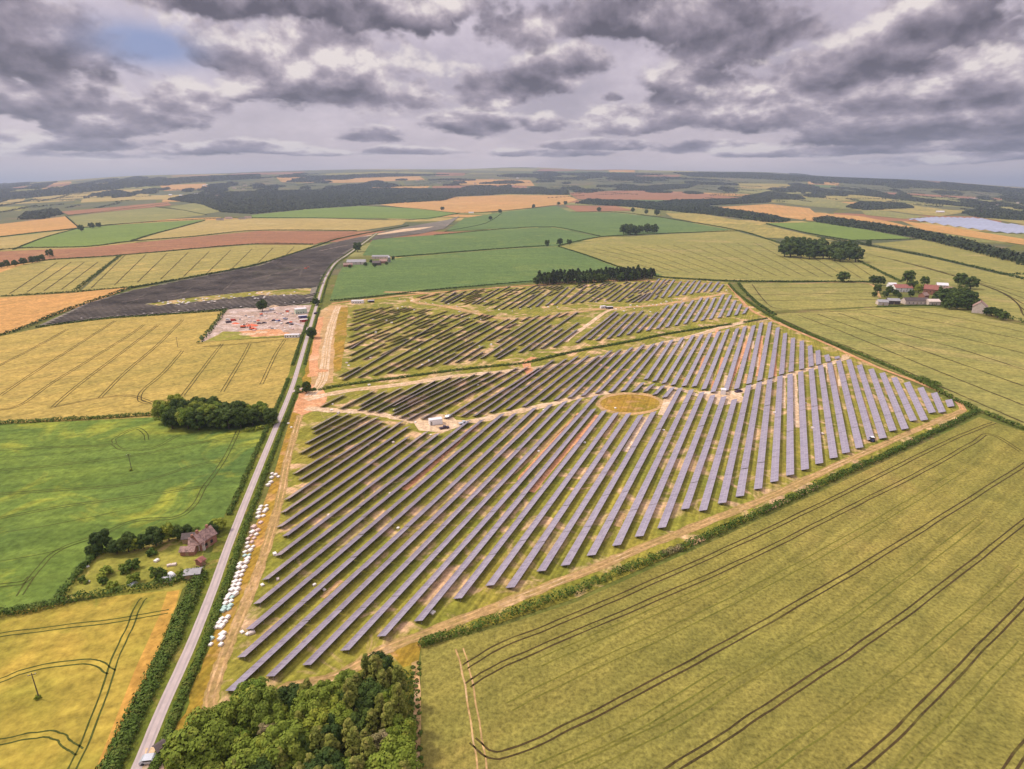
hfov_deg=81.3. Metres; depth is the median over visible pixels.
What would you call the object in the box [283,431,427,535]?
solar panel row
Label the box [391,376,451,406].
solar panel row
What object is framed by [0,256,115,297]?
pale field
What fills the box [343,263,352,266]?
farmhouse
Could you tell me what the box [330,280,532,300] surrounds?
hedge
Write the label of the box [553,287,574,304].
solar panel row
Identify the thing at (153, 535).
tree
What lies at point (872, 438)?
tractor
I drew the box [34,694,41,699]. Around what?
bush
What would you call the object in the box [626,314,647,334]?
solar panel row
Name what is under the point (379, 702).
pine tree
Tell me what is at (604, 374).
solar panel row
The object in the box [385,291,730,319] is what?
site track
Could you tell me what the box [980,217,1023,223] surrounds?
tan field
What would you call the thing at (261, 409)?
tree
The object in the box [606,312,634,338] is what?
solar panel row
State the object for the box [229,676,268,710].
tree
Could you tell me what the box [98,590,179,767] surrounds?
wheat headland
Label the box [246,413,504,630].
solar panel row
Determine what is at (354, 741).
pine tree
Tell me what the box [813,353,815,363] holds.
bare soil
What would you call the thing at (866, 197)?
yellow field
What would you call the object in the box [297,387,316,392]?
hedge
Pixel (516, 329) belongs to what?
solar panel row
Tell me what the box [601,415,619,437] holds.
bare soil
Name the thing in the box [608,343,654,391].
solar panel row
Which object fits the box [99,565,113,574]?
shrub
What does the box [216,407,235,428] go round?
tree
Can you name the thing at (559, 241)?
tree
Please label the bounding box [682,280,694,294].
solar panel row
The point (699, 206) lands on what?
woodland
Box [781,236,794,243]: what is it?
tree
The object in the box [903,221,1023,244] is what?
brown field
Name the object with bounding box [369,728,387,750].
tree
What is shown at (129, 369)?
tramlines
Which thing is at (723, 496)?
solar panel row
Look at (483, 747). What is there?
tramlines
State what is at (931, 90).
sky
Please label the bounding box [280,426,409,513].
solar panel row
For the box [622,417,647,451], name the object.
bare soil
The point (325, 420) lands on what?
solar panel row
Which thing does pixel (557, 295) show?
solar panel row
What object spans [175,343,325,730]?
dry verge
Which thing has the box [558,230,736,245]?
hedge
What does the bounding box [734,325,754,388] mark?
solar panel row
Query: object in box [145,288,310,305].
grass strip
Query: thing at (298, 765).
pine tree
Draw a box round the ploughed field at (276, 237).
[0,231,355,263]
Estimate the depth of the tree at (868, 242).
1279.24 m
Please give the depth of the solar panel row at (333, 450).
288.26 m
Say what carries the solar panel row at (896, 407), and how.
on the solar site
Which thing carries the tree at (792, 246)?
on the ground at (326, 302)
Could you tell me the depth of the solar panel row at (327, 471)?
272.24 m
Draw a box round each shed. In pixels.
[152,739,165,752]
[181,532,194,543]
[194,556,205,565]
[372,255,388,258]
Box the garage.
[183,567,202,579]
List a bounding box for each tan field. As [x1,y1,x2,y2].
[0,230,67,250]
[138,218,407,239]
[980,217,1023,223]
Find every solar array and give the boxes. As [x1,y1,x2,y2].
[49,219,456,322]
[909,217,1023,233]
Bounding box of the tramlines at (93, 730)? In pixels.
[0,598,168,768]
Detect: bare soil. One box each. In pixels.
[41,216,458,324]
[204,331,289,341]
[238,329,283,336]
[293,384,326,414]
[311,305,347,383]
[320,580,343,597]
[401,424,479,489]
[409,413,460,432]
[488,413,538,467]
[502,415,575,485]
[517,413,577,479]
[529,415,597,492]
[595,392,662,414]
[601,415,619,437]
[614,512,626,526]
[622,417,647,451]
[658,388,675,414]
[698,390,742,404]
[715,357,723,378]
[729,338,746,388]
[755,336,762,375]
[755,357,758,366]
[773,352,776,376]
[782,376,785,407]
[792,372,799,427]
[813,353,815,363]
[833,367,839,395]
[838,372,841,385]
[863,399,871,422]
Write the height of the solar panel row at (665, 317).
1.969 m
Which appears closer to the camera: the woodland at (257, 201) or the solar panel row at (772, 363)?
the solar panel row at (772, 363)
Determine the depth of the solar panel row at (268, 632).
201.96 m
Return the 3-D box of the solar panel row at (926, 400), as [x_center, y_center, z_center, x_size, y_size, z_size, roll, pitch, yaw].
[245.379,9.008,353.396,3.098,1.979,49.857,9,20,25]
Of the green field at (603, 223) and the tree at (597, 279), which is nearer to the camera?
the tree at (597, 279)
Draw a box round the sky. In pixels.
[0,0,1023,186]
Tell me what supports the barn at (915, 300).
on the ground at (326, 302)
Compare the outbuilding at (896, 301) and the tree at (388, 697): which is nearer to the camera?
the tree at (388, 697)
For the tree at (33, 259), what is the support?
on the ground at (326, 302)
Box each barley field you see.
[420,417,1023,768]
[561,231,896,281]
[741,283,878,310]
[775,307,1023,425]
[827,241,1023,322]
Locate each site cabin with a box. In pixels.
[284,333,299,337]
[294,307,306,313]
[351,300,363,303]
[428,417,442,425]
[720,388,725,394]
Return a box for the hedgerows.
[0,173,1023,211]
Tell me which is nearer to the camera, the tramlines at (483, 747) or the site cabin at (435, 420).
the tramlines at (483, 747)
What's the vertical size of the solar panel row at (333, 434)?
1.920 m
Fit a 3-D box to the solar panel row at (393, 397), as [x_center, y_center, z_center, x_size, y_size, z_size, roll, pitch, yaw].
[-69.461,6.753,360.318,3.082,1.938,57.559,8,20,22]
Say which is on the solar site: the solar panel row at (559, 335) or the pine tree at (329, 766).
the solar panel row at (559, 335)
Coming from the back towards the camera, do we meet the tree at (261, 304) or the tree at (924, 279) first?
the tree at (924, 279)
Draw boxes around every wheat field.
[0,311,299,423]
[0,589,181,768]
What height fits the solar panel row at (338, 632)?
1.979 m
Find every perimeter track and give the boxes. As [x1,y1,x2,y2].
[202,415,302,708]
[275,409,965,691]
[729,287,965,409]
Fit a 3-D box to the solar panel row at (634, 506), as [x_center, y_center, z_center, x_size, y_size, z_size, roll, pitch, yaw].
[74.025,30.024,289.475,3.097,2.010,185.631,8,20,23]
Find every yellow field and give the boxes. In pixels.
[666,213,847,240]
[848,195,900,201]
[886,205,961,215]
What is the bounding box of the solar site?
[163,278,972,768]
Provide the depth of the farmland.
4151.35 m
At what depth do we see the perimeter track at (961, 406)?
457.68 m
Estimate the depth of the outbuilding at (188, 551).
204.56 m
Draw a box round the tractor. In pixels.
[869,436,874,441]
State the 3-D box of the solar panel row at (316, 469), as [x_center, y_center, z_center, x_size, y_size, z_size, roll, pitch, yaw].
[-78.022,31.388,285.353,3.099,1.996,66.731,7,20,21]
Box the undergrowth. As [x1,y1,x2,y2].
[341,661,423,768]
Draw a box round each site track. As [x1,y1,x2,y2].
[304,318,768,400]
[304,390,610,422]
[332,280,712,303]
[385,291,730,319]
[522,357,535,374]
[563,308,616,341]
[642,356,848,395]
[796,282,880,297]
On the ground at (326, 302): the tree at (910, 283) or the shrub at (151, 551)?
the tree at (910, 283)
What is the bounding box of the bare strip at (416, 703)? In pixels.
[411,660,420,768]
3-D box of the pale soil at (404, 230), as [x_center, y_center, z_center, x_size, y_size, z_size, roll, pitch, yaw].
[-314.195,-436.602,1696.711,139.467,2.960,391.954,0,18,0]
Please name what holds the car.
on the drive
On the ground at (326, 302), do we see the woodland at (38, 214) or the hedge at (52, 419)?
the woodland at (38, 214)
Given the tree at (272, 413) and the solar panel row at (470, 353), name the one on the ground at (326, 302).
the tree at (272, 413)
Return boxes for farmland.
[0,167,1023,288]
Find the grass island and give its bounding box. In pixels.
[600,394,659,411]
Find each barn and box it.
[346,259,365,264]
[372,260,380,264]
[875,299,888,305]
[891,284,912,291]
[900,297,927,304]
[936,282,948,287]
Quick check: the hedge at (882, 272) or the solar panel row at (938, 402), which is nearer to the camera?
the solar panel row at (938, 402)
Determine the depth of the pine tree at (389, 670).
145.49 m
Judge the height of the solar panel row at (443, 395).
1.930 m
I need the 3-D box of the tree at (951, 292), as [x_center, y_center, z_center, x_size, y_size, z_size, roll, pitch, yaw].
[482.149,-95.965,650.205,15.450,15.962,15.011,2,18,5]
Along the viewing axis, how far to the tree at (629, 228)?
1571.04 m
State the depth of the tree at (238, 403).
316.31 m
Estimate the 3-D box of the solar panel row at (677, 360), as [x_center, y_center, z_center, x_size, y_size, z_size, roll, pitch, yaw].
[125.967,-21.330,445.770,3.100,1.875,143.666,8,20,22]
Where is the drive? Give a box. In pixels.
[142,747,163,768]
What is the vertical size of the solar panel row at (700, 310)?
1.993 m
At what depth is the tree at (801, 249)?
1064.04 m
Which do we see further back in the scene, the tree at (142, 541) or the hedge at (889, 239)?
the hedge at (889, 239)
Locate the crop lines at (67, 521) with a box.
[0,447,172,560]
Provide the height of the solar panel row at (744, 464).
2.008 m
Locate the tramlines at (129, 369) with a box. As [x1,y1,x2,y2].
[0,322,286,409]
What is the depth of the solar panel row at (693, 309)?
607.74 m
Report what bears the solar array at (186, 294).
on the bare soil at (437, 224)
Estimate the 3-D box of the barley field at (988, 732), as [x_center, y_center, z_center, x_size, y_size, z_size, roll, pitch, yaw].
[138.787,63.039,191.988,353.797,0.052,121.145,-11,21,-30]
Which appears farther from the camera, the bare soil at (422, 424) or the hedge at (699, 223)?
the hedge at (699, 223)
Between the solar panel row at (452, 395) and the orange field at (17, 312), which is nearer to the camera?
the solar panel row at (452, 395)
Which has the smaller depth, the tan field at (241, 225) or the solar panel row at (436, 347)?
the solar panel row at (436, 347)
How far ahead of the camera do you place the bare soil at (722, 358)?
429.06 m
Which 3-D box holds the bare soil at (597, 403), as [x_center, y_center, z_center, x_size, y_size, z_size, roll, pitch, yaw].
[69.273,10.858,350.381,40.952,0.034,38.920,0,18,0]
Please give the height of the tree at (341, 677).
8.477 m
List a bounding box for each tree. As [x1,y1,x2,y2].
[3,260,10,266]
[11,260,18,264]
[18,258,27,263]
[27,256,35,262]
[45,249,53,255]
[77,224,83,230]
[84,543,101,556]
[87,222,94,227]
[87,528,112,549]
[106,540,120,553]
[116,531,136,552]
[127,538,138,550]
[135,534,149,548]
[144,526,164,545]
[150,400,167,420]
[158,404,171,419]
[159,522,173,540]
[159,706,236,768]
[160,408,177,428]
[165,760,179,768]
[167,393,185,403]
[169,398,188,408]
[170,524,183,538]
[174,407,195,428]
[177,751,197,768]
[181,524,191,532]
[185,409,206,429]
[186,396,199,402]
[187,400,203,407]
[196,403,217,426]
[196,703,233,729]
[198,396,220,403]
[202,761,224,768]
[204,408,223,428]
[205,753,227,762]
[208,521,219,531]
[209,517,226,529]
[216,405,236,425]
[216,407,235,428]
[219,692,252,729]
[224,734,269,768]
[228,400,247,410]
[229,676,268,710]
[230,724,255,755]
[231,407,247,428]
[231,758,243,768]
[236,685,283,737]
[243,408,262,425]
[244,753,275,768]
[250,701,285,735]
[251,401,268,408]
[253,735,290,764]
[256,299,267,310]
[256,718,311,768]
[257,722,275,734]
[258,405,267,418]
[262,408,278,423]
[270,703,288,718]
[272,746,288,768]
[276,682,308,710]
[278,725,314,762]
[286,684,330,720]
[291,750,314,768]
[292,761,305,768]
[294,710,304,723]
[297,683,308,696]
[301,381,310,392]
[302,706,332,730]
[303,678,311,688]
[303,746,346,768]
[303,752,314,763]
[305,327,316,336]
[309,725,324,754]
[312,298,319,304]
[315,679,337,695]
[319,713,342,747]
[320,694,341,722]
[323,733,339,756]
[323,764,333,768]
[326,700,352,731]
[331,668,362,697]
[333,756,350,768]
[338,691,354,710]
[340,717,353,755]
[342,678,359,711]
[344,726,363,757]
[348,755,365,768]
[349,705,374,734]
[352,672,361,688]
[353,242,361,251]
[353,677,388,717]
[359,728,369,738]
[359,736,377,760]
[360,653,373,681]
[364,734,421,768]
[365,708,379,743]
[366,650,393,681]
[367,654,389,680]
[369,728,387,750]
[374,693,385,726]
[376,669,389,687]
[378,734,417,763]
[379,701,397,730]
[382,684,406,712]
[385,713,416,743]
[386,667,392,684]
[391,664,408,691]
[391,682,408,715]
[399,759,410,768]
[533,276,541,283]
[547,272,551,280]
[556,238,562,244]
[563,274,570,282]
[565,271,570,283]
[573,271,577,283]
[575,275,582,282]
[585,273,592,282]
[594,274,602,281]
[619,224,627,233]
[625,225,634,233]
[627,273,633,280]
[633,226,640,233]
[633,272,640,278]
[642,269,647,279]
[644,225,650,232]
[650,224,658,231]
[778,242,786,256]
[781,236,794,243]
[782,242,798,256]
[789,238,801,244]
[797,237,806,240]
[797,244,807,257]
[804,247,814,258]
[806,241,816,244]
[810,244,823,257]
[817,245,830,258]
[818,240,829,246]
[828,246,839,260]
[830,243,843,247]
[833,248,848,261]
[836,271,850,280]
[843,242,856,248]
[846,246,857,259]
[848,246,864,261]
[865,240,871,245]
[869,275,878,283]
[873,284,881,291]
[876,276,886,283]
[885,286,893,292]
[892,289,899,295]
[901,270,915,283]
[907,281,914,289]
[908,289,914,296]
[914,284,923,292]
[919,276,929,283]
[932,292,949,303]
[941,288,951,293]
[944,299,956,308]
[946,289,960,299]
[951,291,965,299]
[953,273,967,285]
[953,298,964,308]
[955,286,968,290]
[961,291,976,299]
[962,276,980,288]
[962,298,975,309]
[982,307,989,314]
[986,306,996,315]
[992,308,1002,317]
[996,311,1010,319]
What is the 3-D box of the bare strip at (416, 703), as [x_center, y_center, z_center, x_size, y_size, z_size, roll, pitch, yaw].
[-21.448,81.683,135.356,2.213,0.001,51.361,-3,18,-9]
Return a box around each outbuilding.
[178,546,197,555]
[885,298,900,304]
[926,299,940,304]
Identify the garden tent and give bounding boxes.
[161,571,175,581]
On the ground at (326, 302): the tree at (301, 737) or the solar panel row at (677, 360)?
the tree at (301, 737)
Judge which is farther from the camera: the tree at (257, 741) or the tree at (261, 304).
the tree at (261, 304)
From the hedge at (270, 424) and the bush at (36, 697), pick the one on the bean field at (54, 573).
the hedge at (270, 424)
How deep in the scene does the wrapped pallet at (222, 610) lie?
177.48 m
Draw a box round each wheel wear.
[140,236,372,768]
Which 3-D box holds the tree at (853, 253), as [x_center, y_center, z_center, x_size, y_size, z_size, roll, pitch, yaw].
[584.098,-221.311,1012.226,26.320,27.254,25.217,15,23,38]
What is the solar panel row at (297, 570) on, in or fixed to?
on the solar site
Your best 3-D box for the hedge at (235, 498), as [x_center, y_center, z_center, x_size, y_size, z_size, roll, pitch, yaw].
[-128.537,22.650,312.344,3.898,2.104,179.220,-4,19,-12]
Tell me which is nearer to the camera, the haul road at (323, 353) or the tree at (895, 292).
the haul road at (323, 353)
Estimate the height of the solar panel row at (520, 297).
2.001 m
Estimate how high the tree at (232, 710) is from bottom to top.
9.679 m
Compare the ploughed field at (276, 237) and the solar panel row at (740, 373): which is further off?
the ploughed field at (276, 237)
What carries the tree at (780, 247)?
on the ground at (326, 302)
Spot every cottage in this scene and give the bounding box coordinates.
[188,534,205,550]
[192,524,217,550]
[918,292,928,298]
[971,300,987,313]
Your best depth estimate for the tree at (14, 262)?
960.93 m
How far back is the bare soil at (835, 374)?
397.31 m
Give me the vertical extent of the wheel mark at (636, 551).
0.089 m
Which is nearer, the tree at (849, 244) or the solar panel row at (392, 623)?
the solar panel row at (392, 623)
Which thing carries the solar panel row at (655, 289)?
on the solar site
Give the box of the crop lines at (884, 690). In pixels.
[507,470,1023,768]
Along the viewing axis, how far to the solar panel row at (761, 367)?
450.47 m
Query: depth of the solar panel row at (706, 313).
592.90 m
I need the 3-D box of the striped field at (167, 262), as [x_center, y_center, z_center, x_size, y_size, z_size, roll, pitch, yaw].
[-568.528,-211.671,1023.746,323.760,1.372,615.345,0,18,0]
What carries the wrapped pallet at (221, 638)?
on the ground at (326, 302)
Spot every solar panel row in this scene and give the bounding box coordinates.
[226,407,536,691]
[238,412,517,658]
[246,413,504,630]
[254,419,483,606]
[262,420,470,582]
[267,403,553,676]
[275,433,439,557]
[277,436,409,526]
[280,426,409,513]
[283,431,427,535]
[284,421,402,501]
[293,421,383,473]
[298,425,389,480]
[300,414,370,452]
[303,401,566,667]
[305,414,360,444]
[308,416,379,457]
[312,412,351,433]
[312,413,339,427]
[339,391,374,408]
[340,398,581,653]
[341,314,452,380]
[344,313,424,347]
[350,314,428,354]
[357,387,401,410]
[358,317,469,376]
[360,390,386,405]
[367,381,423,411]
[373,320,479,374]
[376,380,435,412]
[377,395,597,639]
[389,320,489,371]
[391,373,476,414]
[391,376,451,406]
[392,376,461,410]
[398,371,489,417]
[402,320,495,369]
[408,370,501,418]
[414,318,508,369]
[414,408,595,623]
[420,367,517,418]
[443,317,518,363]
[444,366,528,418]
[453,410,606,601]
[456,345,484,362]
[461,367,539,415]
[473,360,553,416]
[481,314,549,358]
[485,412,618,588]
[490,358,567,413]
[493,312,560,356]
[495,315,538,342]
[500,286,540,309]
[505,356,578,409]
[506,413,630,587]
[519,312,576,351]
[519,324,550,344]
[521,355,589,406]
[530,328,562,349]
[537,414,643,570]
[540,322,578,348]
[540,355,599,401]
[546,286,568,304]
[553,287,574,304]
[553,329,577,346]
[554,350,611,399]
[561,411,656,565]
[567,349,621,397]
[576,311,616,341]
[581,347,632,396]
[587,387,682,557]
[588,313,618,338]
[595,344,644,392]
[596,313,626,339]
[606,282,630,299]
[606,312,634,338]
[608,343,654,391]
[612,281,637,300]
[612,389,693,545]
[617,310,643,335]
[618,282,643,300]
[621,341,663,390]
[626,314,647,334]
[632,382,644,392]
[635,392,703,538]
[636,311,658,332]
[643,339,673,379]
[643,383,654,392]
[646,279,664,299]
[646,305,668,330]
[652,385,664,394]
[653,337,683,380]
[656,303,676,328]
[658,394,715,527]
[660,279,674,297]
[661,335,694,383]
[662,387,674,397]
[665,302,683,327]
[671,334,702,384]
[674,300,693,325]
[675,280,689,295]
[681,396,726,510]
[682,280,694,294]
[682,333,711,385]
[683,297,702,323]
[691,331,720,386]
[692,297,708,321]
[699,399,736,510]
[700,307,711,320]
[701,329,728,389]
[709,294,723,318]
[710,328,738,391]
[718,295,731,317]
[718,384,750,503]
[724,326,746,389]
[726,300,736,316]
[734,304,741,315]
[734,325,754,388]
[736,381,761,498]
[746,322,762,383]
[754,378,772,488]
[757,322,771,380]
[768,327,779,377]
[770,375,782,482]
[779,333,786,374]
[786,373,793,476]
[788,337,794,371]
[798,371,808,471]
[799,340,803,368]
[808,345,813,366]
[809,368,822,463]
[815,350,820,364]
[818,365,837,458]
[824,354,830,362]
[827,362,849,453]
[836,360,862,447]
[846,359,873,440]
[857,364,886,439]
[868,368,896,432]
[879,372,907,430]
[891,377,916,420]
[904,382,927,420]
[917,387,935,414]
[931,392,945,412]
[945,399,953,407]
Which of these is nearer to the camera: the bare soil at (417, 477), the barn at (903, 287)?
the bare soil at (417, 477)
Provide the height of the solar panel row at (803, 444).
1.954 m
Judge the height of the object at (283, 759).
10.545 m
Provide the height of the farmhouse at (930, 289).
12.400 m
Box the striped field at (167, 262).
[82,245,313,290]
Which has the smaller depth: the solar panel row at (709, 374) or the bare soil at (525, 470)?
the bare soil at (525, 470)
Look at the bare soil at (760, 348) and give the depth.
457.69 m
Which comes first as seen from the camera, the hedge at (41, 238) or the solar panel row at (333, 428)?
the solar panel row at (333, 428)
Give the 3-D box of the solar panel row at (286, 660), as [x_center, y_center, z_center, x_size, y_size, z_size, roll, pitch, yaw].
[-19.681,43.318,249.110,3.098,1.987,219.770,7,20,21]
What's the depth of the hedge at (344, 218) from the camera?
2296.77 m
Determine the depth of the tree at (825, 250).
1054.27 m
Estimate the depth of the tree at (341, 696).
140.64 m
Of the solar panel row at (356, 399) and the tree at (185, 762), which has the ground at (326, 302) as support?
the tree at (185, 762)
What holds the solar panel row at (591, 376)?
on the solar site
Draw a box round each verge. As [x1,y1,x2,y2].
[115,233,377,768]
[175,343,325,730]
[333,307,347,371]
[390,642,420,666]
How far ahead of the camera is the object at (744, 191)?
4676.08 m
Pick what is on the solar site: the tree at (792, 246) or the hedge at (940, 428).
the hedge at (940, 428)
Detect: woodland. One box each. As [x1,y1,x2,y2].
[0,171,1023,210]
[17,208,63,219]
[168,187,569,213]
[575,197,789,222]
[613,183,1023,219]
[813,215,1023,264]
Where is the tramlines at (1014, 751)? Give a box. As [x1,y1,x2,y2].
[462,422,1023,768]
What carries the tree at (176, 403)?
on the ground at (326, 302)
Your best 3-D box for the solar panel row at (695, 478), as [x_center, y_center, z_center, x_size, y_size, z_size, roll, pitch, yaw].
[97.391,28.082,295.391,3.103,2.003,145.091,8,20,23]
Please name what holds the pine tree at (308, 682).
on the ground at (326, 302)
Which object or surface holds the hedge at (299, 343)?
on the verge at (214, 557)
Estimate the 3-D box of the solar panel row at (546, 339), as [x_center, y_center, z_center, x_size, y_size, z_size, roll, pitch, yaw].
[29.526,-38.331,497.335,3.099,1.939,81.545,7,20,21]
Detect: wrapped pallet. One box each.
[217,623,224,629]
[217,634,225,641]
[218,630,226,635]
[219,607,226,612]
[231,590,238,596]
[248,629,254,635]
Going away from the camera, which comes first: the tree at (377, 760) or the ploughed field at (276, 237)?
the tree at (377, 760)
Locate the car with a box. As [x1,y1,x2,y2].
[139,753,155,765]
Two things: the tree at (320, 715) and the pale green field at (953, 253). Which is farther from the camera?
the pale green field at (953, 253)
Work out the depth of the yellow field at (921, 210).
2767.84 m
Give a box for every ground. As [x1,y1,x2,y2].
[0,168,1023,759]
[62,530,203,598]
[201,305,310,341]
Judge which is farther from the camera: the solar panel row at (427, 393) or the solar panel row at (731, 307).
the solar panel row at (731, 307)
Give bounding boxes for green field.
[22,219,205,246]
[69,207,203,226]
[171,203,219,213]
[252,206,454,218]
[330,247,662,299]
[363,227,598,256]
[446,206,729,235]
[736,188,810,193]
[769,222,907,239]
[773,197,850,208]
[861,210,924,218]
[874,239,1023,276]
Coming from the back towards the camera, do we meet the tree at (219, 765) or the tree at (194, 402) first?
the tree at (194, 402)
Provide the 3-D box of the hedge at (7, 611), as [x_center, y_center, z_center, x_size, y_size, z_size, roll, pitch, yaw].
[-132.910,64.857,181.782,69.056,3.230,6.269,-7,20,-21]
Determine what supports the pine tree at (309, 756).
on the ground at (326, 302)
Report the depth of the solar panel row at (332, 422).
317.46 m
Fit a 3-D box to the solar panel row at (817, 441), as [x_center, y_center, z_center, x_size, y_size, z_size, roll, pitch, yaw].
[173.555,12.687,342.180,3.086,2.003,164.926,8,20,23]
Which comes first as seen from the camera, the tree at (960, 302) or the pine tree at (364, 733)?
the pine tree at (364, 733)
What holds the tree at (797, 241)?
on the ground at (326, 302)
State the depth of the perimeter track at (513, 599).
201.07 m
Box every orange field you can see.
[0,216,76,235]
[0,288,122,333]
[383,195,577,212]
[723,204,814,219]
[806,213,918,228]
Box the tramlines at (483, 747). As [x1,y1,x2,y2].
[455,648,486,768]
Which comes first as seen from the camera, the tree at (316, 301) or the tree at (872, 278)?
the tree at (316, 301)
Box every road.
[131,233,376,768]
[304,306,340,395]
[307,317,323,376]
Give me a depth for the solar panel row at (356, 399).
352.84 m
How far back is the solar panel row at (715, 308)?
624.30 m
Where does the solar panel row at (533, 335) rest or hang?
on the solar site
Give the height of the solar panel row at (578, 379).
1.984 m
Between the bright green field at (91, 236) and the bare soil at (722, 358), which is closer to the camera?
the bare soil at (722, 358)
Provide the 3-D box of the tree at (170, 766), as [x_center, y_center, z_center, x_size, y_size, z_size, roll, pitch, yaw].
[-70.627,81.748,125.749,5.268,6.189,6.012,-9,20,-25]
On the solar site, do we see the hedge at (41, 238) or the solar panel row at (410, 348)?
the solar panel row at (410, 348)
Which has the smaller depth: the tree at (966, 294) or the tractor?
the tractor
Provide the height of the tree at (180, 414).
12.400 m
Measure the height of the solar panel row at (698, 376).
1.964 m
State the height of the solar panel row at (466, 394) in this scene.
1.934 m
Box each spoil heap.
[239,333,256,335]
[315,369,328,371]
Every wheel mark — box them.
[205,415,298,707]
[213,415,301,706]
[308,306,337,395]
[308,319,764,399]
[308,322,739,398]
[311,307,338,395]
[312,411,963,685]
[727,284,961,409]
[739,296,964,409]
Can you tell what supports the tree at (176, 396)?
on the ground at (326, 302)
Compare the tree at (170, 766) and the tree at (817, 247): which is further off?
the tree at (817, 247)
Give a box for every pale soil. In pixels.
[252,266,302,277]
[363,226,433,236]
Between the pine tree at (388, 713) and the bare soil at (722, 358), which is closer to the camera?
the pine tree at (388, 713)
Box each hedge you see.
[0,228,74,236]
[0,229,356,249]
[0,285,132,334]
[0,411,150,423]
[0,566,198,615]
[1,286,129,295]
[5,243,312,265]
[12,228,77,249]
[35,309,223,326]
[53,547,107,599]
[67,203,165,215]
[71,254,122,290]
[84,217,251,227]
[95,569,207,768]
[130,220,204,240]
[132,225,408,287]
[147,385,299,768]
[155,206,206,214]
[196,308,227,342]
[226,377,289,514]
[245,419,277,431]
[252,213,457,219]
[290,316,309,365]
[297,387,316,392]
[303,307,319,364]
[311,240,364,303]
[318,359,534,389]
[320,250,355,302]
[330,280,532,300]
[361,205,550,212]
[391,245,548,256]
[418,549,668,646]
[436,226,599,235]
[534,323,730,360]
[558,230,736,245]
[558,246,625,267]
[581,211,782,243]
[655,275,869,282]
[662,543,684,556]
[679,408,980,550]
[728,283,1023,428]
[737,282,776,314]
[743,317,767,322]
[766,223,864,242]
[817,236,1023,278]
[858,238,918,240]
[858,259,901,281]
[876,304,971,308]
[917,375,943,387]
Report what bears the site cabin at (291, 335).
on the ground at (326, 302)
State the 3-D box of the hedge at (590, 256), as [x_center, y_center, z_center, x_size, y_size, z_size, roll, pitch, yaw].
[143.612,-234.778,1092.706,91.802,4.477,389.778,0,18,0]
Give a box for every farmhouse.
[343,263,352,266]
[923,284,938,294]
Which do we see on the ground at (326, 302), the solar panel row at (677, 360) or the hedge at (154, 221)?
the hedge at (154, 221)
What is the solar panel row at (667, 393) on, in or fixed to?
on the solar site
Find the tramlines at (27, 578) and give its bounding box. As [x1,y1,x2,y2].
[0,424,259,595]
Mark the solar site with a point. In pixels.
(335, 658)
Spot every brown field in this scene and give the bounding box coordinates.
[62,202,169,214]
[565,205,635,211]
[570,190,738,199]
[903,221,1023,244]
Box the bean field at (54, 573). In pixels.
[0,417,266,610]
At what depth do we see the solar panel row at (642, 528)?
260.50 m
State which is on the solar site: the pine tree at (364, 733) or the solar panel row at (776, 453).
the solar panel row at (776, 453)
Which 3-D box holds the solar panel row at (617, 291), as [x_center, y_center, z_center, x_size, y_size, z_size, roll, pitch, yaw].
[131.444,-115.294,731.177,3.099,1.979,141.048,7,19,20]
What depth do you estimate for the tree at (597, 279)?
792.24 m
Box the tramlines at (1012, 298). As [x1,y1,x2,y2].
[581,243,1023,422]
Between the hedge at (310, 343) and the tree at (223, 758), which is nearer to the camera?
the tree at (223, 758)
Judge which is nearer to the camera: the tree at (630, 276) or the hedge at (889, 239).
the tree at (630, 276)
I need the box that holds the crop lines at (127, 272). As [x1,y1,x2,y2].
[9,247,293,293]
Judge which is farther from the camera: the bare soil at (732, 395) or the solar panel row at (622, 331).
the solar panel row at (622, 331)
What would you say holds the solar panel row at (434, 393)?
on the solar site
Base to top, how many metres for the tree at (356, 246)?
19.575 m
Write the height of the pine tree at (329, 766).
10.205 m
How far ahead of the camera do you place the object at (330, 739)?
125.68 m
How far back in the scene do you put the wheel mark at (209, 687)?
187.28 m
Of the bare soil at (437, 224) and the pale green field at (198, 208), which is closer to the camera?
the bare soil at (437, 224)
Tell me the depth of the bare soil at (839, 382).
389.10 m
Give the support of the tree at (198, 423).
on the ground at (326, 302)
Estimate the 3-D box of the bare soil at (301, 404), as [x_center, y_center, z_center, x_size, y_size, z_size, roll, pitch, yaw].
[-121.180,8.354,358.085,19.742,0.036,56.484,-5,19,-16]
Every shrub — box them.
[77,575,85,582]
[96,572,106,580]
[98,577,108,584]
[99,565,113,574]
[105,580,118,590]
[119,564,130,574]
[125,558,140,569]
[126,572,140,582]
[145,547,157,556]
[148,566,162,581]
[157,567,167,578]
[175,568,183,577]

